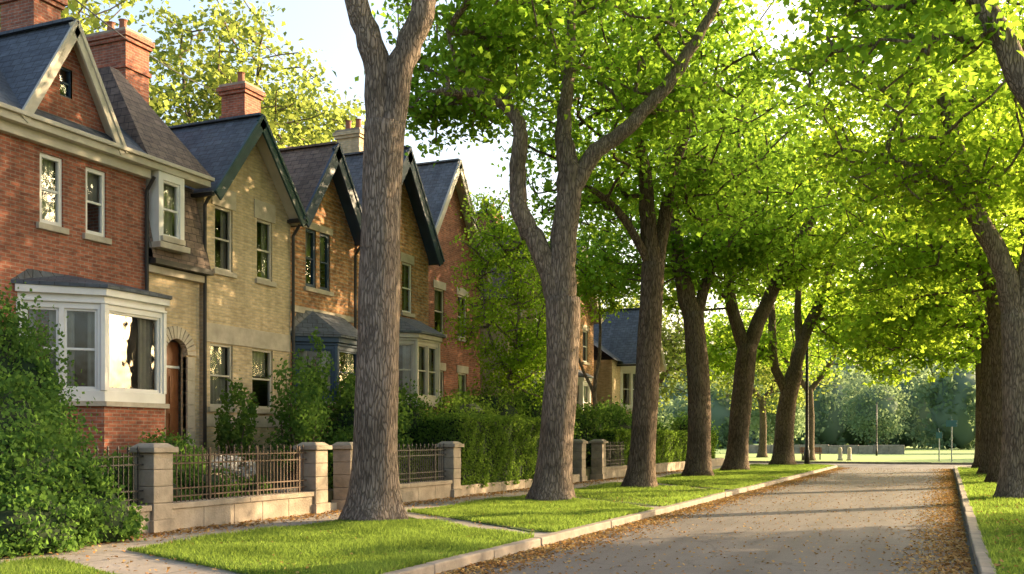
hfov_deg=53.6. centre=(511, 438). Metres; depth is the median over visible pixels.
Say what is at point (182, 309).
walls
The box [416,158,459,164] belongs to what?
ridge
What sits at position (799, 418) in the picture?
park tree
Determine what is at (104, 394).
bay trim
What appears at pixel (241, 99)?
chimney
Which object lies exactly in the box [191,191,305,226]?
gutters
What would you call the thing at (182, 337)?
arch surround
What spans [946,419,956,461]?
street sign
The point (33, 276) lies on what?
bay roof
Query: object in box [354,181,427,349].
walls
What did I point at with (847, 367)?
distant treeline
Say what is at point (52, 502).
ivy covered bush
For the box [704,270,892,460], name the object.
lawn tree
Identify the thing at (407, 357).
curtains
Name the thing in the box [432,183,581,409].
garden tree
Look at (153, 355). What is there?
window glass
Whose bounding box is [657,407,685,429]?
park shrubs
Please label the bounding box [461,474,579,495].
stone retaining wall
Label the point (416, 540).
grass
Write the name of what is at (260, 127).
bargeboards
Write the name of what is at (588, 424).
garden shrub
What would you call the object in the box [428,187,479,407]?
walls
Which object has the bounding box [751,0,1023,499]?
maple tree
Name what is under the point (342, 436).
garden plants
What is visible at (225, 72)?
tall background tree
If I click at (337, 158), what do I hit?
bargeboards
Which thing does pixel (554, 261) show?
maple tree
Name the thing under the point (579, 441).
cap
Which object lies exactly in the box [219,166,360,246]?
soffit
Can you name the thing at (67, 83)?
window frames
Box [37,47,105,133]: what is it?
gable wall
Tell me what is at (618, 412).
garden shrub
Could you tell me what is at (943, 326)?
maple tree
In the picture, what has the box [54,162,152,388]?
rooms
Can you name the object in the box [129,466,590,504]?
yard ground
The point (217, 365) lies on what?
curtains
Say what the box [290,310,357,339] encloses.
bay roof
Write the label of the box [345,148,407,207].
roof
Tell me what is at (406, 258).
sills
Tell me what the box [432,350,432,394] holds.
window glass
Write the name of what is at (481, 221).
chimney
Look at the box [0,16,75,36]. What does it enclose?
ridge
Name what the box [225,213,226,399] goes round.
rooms
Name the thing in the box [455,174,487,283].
soffit
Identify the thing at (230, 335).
trim
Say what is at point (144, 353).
curtains
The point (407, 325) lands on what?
bay roof
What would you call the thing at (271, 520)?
fallen leaves
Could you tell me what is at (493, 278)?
roof
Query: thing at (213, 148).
roof
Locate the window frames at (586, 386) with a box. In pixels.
[577,331,587,406]
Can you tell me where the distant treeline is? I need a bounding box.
[658,314,974,443]
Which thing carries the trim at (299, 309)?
attached to the walls at (329, 214)
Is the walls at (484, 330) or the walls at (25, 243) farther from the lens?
the walls at (484, 330)
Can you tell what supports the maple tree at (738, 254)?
on the pavement
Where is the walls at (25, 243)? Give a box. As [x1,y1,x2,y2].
[0,132,145,358]
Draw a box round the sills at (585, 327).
[582,324,589,364]
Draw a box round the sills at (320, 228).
[303,223,333,296]
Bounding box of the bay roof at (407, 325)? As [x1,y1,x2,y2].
[399,317,445,338]
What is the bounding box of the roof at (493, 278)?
[480,232,528,298]
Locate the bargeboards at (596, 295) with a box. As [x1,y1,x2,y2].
[576,246,602,323]
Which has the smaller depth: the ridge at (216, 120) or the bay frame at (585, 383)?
the ridge at (216, 120)
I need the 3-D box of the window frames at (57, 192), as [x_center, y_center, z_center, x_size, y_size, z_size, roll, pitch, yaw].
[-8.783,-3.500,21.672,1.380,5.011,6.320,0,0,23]
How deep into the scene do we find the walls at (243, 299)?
26.99 m
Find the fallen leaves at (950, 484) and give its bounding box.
[862,468,973,573]
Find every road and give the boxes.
[442,466,977,573]
[802,463,971,466]
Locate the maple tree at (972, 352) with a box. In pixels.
[826,182,1018,467]
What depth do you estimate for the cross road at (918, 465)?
64.43 m
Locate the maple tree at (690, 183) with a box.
[447,0,833,487]
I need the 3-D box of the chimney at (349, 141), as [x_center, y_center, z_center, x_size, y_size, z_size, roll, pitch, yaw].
[-6.105,-10.050,39.064,1.220,3.300,1.020,0,0,23]
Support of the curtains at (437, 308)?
attached to the walls at (453, 357)
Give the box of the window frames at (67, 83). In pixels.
[60,67,70,98]
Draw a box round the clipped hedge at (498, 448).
[415,410,540,487]
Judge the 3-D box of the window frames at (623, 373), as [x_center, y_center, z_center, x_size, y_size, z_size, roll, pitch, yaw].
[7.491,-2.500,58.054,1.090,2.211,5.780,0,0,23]
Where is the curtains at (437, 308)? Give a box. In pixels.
[435,291,461,394]
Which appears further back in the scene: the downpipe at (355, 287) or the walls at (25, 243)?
the downpipe at (355, 287)
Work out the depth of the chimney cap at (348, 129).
38.63 m
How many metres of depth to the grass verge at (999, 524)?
18.86 m
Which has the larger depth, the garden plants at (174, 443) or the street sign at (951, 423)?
the street sign at (951, 423)
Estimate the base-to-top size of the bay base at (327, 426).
2.160 m
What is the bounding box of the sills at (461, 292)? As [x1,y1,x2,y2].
[433,279,468,373]
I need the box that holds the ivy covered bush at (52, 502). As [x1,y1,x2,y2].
[0,280,149,558]
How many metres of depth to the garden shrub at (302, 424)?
25.60 m
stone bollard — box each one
[837,447,842,460]
[847,447,851,459]
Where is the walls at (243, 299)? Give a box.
[196,144,289,481]
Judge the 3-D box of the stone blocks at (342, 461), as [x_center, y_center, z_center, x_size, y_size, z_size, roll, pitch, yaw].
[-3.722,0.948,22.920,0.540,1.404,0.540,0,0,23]
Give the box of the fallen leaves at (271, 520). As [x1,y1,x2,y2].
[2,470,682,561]
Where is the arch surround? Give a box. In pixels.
[165,326,195,448]
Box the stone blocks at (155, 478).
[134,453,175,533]
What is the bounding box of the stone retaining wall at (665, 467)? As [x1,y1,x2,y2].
[656,458,723,472]
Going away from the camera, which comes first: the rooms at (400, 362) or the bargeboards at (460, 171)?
the rooms at (400, 362)
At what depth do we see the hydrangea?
20.85 m
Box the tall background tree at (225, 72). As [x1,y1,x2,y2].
[130,0,358,148]
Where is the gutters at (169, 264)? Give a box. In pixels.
[149,257,213,275]
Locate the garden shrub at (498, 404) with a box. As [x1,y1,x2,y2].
[422,378,538,417]
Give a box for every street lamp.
[804,315,842,464]
[876,399,889,455]
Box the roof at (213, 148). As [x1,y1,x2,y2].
[171,116,259,192]
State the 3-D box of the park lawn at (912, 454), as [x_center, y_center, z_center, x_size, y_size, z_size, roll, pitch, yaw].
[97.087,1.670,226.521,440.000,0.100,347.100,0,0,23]
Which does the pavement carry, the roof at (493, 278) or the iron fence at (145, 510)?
the iron fence at (145, 510)
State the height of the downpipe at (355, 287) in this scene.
7.127 m
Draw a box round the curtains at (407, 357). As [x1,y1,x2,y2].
[403,265,431,394]
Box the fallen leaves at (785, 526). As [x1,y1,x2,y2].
[446,467,975,573]
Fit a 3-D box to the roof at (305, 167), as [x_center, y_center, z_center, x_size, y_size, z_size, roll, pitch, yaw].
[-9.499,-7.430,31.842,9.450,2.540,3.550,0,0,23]
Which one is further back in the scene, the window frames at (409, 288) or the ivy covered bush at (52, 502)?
the window frames at (409, 288)
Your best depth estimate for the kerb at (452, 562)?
16.74 m
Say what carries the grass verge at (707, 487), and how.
on the pavement
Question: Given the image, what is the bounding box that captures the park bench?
[800,447,821,459]
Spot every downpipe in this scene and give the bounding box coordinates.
[145,176,155,290]
[354,245,359,328]
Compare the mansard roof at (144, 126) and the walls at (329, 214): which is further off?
the walls at (329, 214)
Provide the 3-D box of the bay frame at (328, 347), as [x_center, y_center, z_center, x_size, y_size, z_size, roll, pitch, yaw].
[-5.209,-2.015,29.922,0.950,1.470,2.900,0,0,23]
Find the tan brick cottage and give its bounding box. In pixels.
[594,308,666,419]
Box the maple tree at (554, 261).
[332,0,774,500]
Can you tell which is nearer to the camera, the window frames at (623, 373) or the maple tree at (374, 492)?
the maple tree at (374, 492)
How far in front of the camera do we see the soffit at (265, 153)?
27.81 m
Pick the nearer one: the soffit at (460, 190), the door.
the door
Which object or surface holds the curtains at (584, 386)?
attached to the walls at (588, 369)
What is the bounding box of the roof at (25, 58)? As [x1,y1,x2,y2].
[0,23,146,153]
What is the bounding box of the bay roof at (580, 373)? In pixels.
[578,369,593,378]
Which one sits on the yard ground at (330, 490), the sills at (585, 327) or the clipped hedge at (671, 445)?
the clipped hedge at (671, 445)
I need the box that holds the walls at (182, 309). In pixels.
[149,273,198,449]
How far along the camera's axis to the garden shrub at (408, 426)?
27.92 m
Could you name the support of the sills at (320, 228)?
attached to the walls at (329, 214)
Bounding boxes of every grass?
[0,463,833,573]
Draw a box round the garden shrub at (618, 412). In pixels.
[579,395,722,453]
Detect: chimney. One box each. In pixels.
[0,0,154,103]
[216,83,265,117]
[333,129,363,152]
[477,214,502,231]
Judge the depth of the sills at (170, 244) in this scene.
23.31 m
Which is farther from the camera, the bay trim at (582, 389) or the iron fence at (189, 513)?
the bay trim at (582, 389)
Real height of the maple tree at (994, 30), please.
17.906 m
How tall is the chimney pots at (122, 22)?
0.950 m
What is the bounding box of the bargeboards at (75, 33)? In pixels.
[20,19,127,154]
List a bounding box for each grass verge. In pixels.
[170,535,506,573]
[445,511,591,531]
[580,485,711,505]
[661,479,766,489]
[962,467,1023,573]
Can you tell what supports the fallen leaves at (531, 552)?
on the road at (786, 557)
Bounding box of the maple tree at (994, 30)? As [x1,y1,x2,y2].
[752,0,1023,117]
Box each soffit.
[60,42,111,137]
[199,134,305,226]
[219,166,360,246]
[404,169,437,264]
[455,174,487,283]
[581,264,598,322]
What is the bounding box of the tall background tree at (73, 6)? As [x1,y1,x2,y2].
[61,0,192,124]
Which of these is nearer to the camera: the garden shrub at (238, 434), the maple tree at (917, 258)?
the garden shrub at (238, 434)
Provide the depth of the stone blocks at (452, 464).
27.46 m
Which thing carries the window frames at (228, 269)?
attached to the walls at (243, 299)
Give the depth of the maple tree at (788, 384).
59.20 m
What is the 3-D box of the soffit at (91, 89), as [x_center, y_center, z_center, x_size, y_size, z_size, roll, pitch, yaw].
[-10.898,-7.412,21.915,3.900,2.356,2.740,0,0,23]
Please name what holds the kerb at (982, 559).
on the ground
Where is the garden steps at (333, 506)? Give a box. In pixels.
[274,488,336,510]
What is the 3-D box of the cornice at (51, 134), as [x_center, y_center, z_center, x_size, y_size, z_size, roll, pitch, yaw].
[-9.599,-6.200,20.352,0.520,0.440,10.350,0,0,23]
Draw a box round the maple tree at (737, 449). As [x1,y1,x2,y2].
[609,81,876,469]
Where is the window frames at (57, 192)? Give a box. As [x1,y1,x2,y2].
[25,152,178,392]
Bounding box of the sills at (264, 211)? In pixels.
[208,190,276,413]
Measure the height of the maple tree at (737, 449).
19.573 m
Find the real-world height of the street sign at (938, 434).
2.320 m
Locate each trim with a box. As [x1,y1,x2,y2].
[15,283,169,403]
[149,264,204,283]
[207,322,290,427]
[291,305,353,322]
[295,336,356,400]
[399,333,441,403]
[578,377,591,409]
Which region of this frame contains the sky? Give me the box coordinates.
[66,0,1023,372]
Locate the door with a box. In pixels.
[166,341,177,440]
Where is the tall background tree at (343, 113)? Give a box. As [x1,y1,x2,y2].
[196,56,365,145]
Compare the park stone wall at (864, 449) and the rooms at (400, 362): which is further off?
the park stone wall at (864, 449)
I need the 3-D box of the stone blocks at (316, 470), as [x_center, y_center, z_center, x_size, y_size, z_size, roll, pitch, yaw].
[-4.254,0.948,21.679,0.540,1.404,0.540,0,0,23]
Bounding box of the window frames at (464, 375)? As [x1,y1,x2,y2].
[435,288,465,407]
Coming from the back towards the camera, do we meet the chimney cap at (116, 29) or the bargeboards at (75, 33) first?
the chimney cap at (116, 29)
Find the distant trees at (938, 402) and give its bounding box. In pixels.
[657,353,975,449]
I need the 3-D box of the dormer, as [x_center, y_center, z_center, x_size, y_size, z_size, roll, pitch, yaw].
[-8.249,-5.340,23.908,0.600,1.680,0.850,0,0,23]
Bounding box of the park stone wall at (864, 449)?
[749,445,904,453]
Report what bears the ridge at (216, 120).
on the roof at (213, 148)
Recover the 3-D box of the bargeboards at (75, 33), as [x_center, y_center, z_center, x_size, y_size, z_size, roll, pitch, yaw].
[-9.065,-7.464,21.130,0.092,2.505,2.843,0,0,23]
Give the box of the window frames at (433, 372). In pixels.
[399,344,435,396]
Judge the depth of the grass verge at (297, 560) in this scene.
12.29 m
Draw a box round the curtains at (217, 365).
[210,211,265,403]
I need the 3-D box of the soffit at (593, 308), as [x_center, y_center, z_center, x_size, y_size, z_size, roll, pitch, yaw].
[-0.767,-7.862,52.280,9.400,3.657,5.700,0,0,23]
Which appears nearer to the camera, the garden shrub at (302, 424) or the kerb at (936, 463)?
the garden shrub at (302, 424)
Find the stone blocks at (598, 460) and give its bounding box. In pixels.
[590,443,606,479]
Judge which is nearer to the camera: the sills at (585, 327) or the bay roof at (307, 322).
the bay roof at (307, 322)
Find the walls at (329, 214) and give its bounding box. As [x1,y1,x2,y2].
[290,179,353,427]
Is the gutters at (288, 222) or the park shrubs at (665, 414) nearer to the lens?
the gutters at (288, 222)
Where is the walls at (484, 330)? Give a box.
[480,260,545,396]
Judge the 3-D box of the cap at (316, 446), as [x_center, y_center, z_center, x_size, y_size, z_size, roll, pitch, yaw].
[-4.254,0.160,21.679,0.600,0.160,0.600,0,0,23]
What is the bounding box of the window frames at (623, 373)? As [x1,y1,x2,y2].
[623,373,634,405]
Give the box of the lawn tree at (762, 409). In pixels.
[706,304,839,457]
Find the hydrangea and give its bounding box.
[211,455,255,482]
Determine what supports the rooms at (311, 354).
attached to the walls at (329, 214)
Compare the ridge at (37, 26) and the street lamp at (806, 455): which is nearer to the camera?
the ridge at (37, 26)
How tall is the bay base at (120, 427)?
1.860 m
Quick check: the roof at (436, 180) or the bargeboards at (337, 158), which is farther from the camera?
the roof at (436, 180)
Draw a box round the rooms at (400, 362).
[399,345,402,392]
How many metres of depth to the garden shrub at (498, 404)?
34.06 m
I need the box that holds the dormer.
[146,171,183,241]
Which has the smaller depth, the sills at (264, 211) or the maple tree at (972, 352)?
the sills at (264, 211)
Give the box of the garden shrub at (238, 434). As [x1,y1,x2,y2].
[212,369,259,475]
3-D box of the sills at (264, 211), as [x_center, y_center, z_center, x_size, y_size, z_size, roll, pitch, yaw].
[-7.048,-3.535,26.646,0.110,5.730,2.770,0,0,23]
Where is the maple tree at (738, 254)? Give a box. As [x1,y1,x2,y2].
[549,30,863,476]
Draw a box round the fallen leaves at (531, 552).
[435,467,848,573]
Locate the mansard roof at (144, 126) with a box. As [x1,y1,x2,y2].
[98,66,211,269]
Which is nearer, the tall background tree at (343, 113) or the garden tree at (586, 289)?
the garden tree at (586, 289)
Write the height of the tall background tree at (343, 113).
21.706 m
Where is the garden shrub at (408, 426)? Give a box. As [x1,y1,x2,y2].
[312,361,436,451]
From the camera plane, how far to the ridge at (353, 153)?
34.56 m
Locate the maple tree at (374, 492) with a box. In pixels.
[337,0,606,520]
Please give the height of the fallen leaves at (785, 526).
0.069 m
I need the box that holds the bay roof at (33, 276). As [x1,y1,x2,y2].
[11,269,172,299]
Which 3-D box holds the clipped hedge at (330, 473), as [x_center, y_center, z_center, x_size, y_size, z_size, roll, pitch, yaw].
[-3.223,0.785,26.057,0.836,1.017,5.216,0,0,23]
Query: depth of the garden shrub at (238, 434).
24.54 m
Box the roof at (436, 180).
[417,161,457,224]
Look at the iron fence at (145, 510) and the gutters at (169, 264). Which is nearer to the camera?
the iron fence at (145, 510)
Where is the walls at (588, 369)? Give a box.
[577,282,593,404]
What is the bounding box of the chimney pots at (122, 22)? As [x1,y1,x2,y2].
[106,18,127,29]
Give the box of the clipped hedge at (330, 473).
[328,449,437,487]
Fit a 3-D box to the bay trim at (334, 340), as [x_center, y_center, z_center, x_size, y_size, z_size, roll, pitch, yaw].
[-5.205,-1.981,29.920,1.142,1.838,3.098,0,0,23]
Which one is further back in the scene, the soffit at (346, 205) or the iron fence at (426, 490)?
the soffit at (346, 205)
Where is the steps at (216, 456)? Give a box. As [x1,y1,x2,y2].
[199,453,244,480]
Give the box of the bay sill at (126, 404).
[60,401,169,408]
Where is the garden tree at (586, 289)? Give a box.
[543,220,640,418]
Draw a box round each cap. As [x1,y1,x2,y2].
[85,26,151,41]
[129,443,178,452]
[219,80,262,91]
[293,442,331,449]
[332,442,352,448]
[335,127,363,131]
[437,441,463,446]
[573,439,587,443]
[589,439,607,442]
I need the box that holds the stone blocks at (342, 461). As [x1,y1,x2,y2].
[331,449,352,509]
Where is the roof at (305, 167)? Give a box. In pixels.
[216,144,335,226]
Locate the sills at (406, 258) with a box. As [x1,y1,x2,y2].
[400,252,414,317]
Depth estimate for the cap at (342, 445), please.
22.66 m
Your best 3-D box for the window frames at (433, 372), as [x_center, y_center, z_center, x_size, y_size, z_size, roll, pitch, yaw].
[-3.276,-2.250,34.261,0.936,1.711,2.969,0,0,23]
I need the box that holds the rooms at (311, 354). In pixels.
[306,256,320,389]
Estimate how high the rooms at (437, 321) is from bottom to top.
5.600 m
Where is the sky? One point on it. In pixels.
(324, 25)
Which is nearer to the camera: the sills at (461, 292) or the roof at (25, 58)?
the roof at (25, 58)
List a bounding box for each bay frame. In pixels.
[17,292,164,393]
[295,342,356,393]
[399,337,438,397]
[578,380,589,413]
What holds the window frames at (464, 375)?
attached to the walls at (453, 357)
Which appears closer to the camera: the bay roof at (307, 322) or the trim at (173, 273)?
the trim at (173, 273)
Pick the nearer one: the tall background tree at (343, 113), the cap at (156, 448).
the cap at (156, 448)
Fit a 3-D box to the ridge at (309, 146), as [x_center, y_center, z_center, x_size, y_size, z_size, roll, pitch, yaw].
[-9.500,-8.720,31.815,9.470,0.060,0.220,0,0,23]
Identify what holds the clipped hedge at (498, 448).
on the yard ground at (330, 490)
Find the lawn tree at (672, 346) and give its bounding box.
[600,286,734,410]
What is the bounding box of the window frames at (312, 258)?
[297,228,356,392]
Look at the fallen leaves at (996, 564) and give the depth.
18.99 m
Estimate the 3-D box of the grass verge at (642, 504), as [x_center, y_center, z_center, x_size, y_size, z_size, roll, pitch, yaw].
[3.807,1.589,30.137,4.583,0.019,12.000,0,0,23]
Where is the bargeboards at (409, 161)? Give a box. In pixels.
[402,147,444,265]
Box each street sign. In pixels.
[936,428,941,461]
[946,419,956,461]
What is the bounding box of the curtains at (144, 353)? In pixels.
[29,159,171,389]
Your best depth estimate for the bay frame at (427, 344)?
34.02 m
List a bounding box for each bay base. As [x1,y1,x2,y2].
[54,406,164,464]
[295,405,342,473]
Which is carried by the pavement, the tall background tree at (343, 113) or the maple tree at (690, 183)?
the maple tree at (690, 183)
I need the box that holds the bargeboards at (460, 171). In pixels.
[435,159,491,283]
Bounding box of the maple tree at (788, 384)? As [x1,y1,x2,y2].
[675,121,905,465]
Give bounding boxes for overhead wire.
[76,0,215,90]
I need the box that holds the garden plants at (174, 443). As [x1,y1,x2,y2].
[87,427,281,503]
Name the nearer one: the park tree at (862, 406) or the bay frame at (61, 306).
the bay frame at (61, 306)
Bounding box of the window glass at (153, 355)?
[153,323,153,389]
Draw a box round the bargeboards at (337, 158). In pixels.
[303,143,361,233]
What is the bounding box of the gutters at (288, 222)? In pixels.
[215,219,358,245]
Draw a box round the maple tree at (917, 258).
[792,0,1023,482]
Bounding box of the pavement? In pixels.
[0,465,783,573]
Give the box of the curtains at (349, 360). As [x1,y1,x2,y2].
[299,232,352,389]
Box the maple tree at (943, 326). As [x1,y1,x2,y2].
[808,89,1018,474]
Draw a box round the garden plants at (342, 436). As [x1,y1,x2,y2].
[323,425,353,459]
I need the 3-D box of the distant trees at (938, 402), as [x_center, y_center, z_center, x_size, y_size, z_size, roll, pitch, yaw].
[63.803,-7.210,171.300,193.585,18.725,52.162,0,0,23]
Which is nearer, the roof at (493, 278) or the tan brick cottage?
the roof at (493, 278)
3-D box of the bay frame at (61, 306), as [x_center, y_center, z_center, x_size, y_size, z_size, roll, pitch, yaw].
[-8.638,-1.950,21.578,1.120,1.940,3.500,0,0,23]
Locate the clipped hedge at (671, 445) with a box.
[595,428,716,465]
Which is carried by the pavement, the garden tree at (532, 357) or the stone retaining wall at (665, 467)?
the stone retaining wall at (665, 467)
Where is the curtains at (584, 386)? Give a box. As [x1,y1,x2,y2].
[576,332,584,406]
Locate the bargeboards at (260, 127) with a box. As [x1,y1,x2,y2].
[214,114,308,226]
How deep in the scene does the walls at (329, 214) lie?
30.64 m
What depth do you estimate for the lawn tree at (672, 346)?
72.14 m
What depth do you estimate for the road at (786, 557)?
17.61 m
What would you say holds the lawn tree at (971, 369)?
on the park lawn at (912, 454)
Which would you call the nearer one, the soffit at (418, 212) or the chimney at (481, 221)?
the soffit at (418, 212)
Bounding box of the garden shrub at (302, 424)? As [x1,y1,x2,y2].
[258,327,334,484]
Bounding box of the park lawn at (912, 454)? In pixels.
[715,443,974,462]
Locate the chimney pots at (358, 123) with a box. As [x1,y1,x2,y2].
[345,118,361,128]
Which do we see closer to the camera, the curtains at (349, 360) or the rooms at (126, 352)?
the rooms at (126, 352)
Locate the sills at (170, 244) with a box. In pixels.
[36,222,189,254]
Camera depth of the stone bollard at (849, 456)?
74.65 m
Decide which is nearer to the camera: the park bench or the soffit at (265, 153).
the soffit at (265, 153)
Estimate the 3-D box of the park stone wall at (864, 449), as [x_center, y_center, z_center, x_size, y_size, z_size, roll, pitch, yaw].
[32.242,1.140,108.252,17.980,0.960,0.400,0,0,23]
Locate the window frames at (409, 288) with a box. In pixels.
[402,262,410,312]
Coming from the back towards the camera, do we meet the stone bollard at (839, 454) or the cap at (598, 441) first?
the stone bollard at (839, 454)
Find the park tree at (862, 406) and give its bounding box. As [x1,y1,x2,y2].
[835,371,916,444]
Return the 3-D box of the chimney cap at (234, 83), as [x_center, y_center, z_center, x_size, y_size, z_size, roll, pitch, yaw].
[-8.560,-11.051,32.065,1.000,0.098,0.900,0,0,23]
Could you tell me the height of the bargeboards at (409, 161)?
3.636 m
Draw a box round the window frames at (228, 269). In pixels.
[210,206,270,408]
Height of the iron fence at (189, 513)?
1.540 m
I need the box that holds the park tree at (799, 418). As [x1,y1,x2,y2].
[749,378,813,444]
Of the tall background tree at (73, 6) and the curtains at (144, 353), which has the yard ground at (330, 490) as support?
the tall background tree at (73, 6)
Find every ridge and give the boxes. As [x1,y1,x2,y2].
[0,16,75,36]
[168,112,261,129]
[279,141,338,151]
[344,145,408,155]
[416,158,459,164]
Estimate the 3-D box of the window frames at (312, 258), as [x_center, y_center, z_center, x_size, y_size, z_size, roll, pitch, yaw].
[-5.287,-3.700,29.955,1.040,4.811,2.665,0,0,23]
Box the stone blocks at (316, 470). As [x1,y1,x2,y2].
[301,450,329,514]
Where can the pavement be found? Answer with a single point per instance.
(98, 559)
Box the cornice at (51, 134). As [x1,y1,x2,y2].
[0,102,214,188]
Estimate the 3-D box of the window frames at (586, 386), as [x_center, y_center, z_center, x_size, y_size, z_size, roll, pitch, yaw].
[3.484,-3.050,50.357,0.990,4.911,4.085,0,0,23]
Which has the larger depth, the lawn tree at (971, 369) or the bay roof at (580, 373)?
the lawn tree at (971, 369)
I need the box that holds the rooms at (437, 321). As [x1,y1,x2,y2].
[435,292,439,412]
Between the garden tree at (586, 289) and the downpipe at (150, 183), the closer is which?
the downpipe at (150, 183)
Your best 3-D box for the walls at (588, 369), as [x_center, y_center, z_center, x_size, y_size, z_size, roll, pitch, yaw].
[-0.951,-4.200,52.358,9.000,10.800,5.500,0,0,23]
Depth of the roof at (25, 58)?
21.03 m
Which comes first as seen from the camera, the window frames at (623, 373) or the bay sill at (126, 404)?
the bay sill at (126, 404)
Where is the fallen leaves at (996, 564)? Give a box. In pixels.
[965,474,1022,572]
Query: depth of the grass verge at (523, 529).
18.00 m
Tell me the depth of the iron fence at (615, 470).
41.26 m
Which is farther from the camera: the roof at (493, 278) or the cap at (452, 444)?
the roof at (493, 278)
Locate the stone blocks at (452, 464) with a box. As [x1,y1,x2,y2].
[439,447,462,497]
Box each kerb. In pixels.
[383,463,836,573]
[749,461,972,464]
[954,466,996,573]
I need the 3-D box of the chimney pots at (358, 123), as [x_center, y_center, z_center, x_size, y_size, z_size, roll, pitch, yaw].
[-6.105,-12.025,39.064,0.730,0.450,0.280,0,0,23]
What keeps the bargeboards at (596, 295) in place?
attached to the roof
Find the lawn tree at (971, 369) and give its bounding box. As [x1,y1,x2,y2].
[914,286,974,374]
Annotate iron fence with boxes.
[0,446,151,534]
[171,444,313,529]
[398,443,451,502]
[606,441,626,477]
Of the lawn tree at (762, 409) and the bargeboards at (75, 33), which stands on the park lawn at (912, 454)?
the lawn tree at (762, 409)
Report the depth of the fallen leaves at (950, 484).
18.04 m
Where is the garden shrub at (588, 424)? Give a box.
[492,378,620,465]

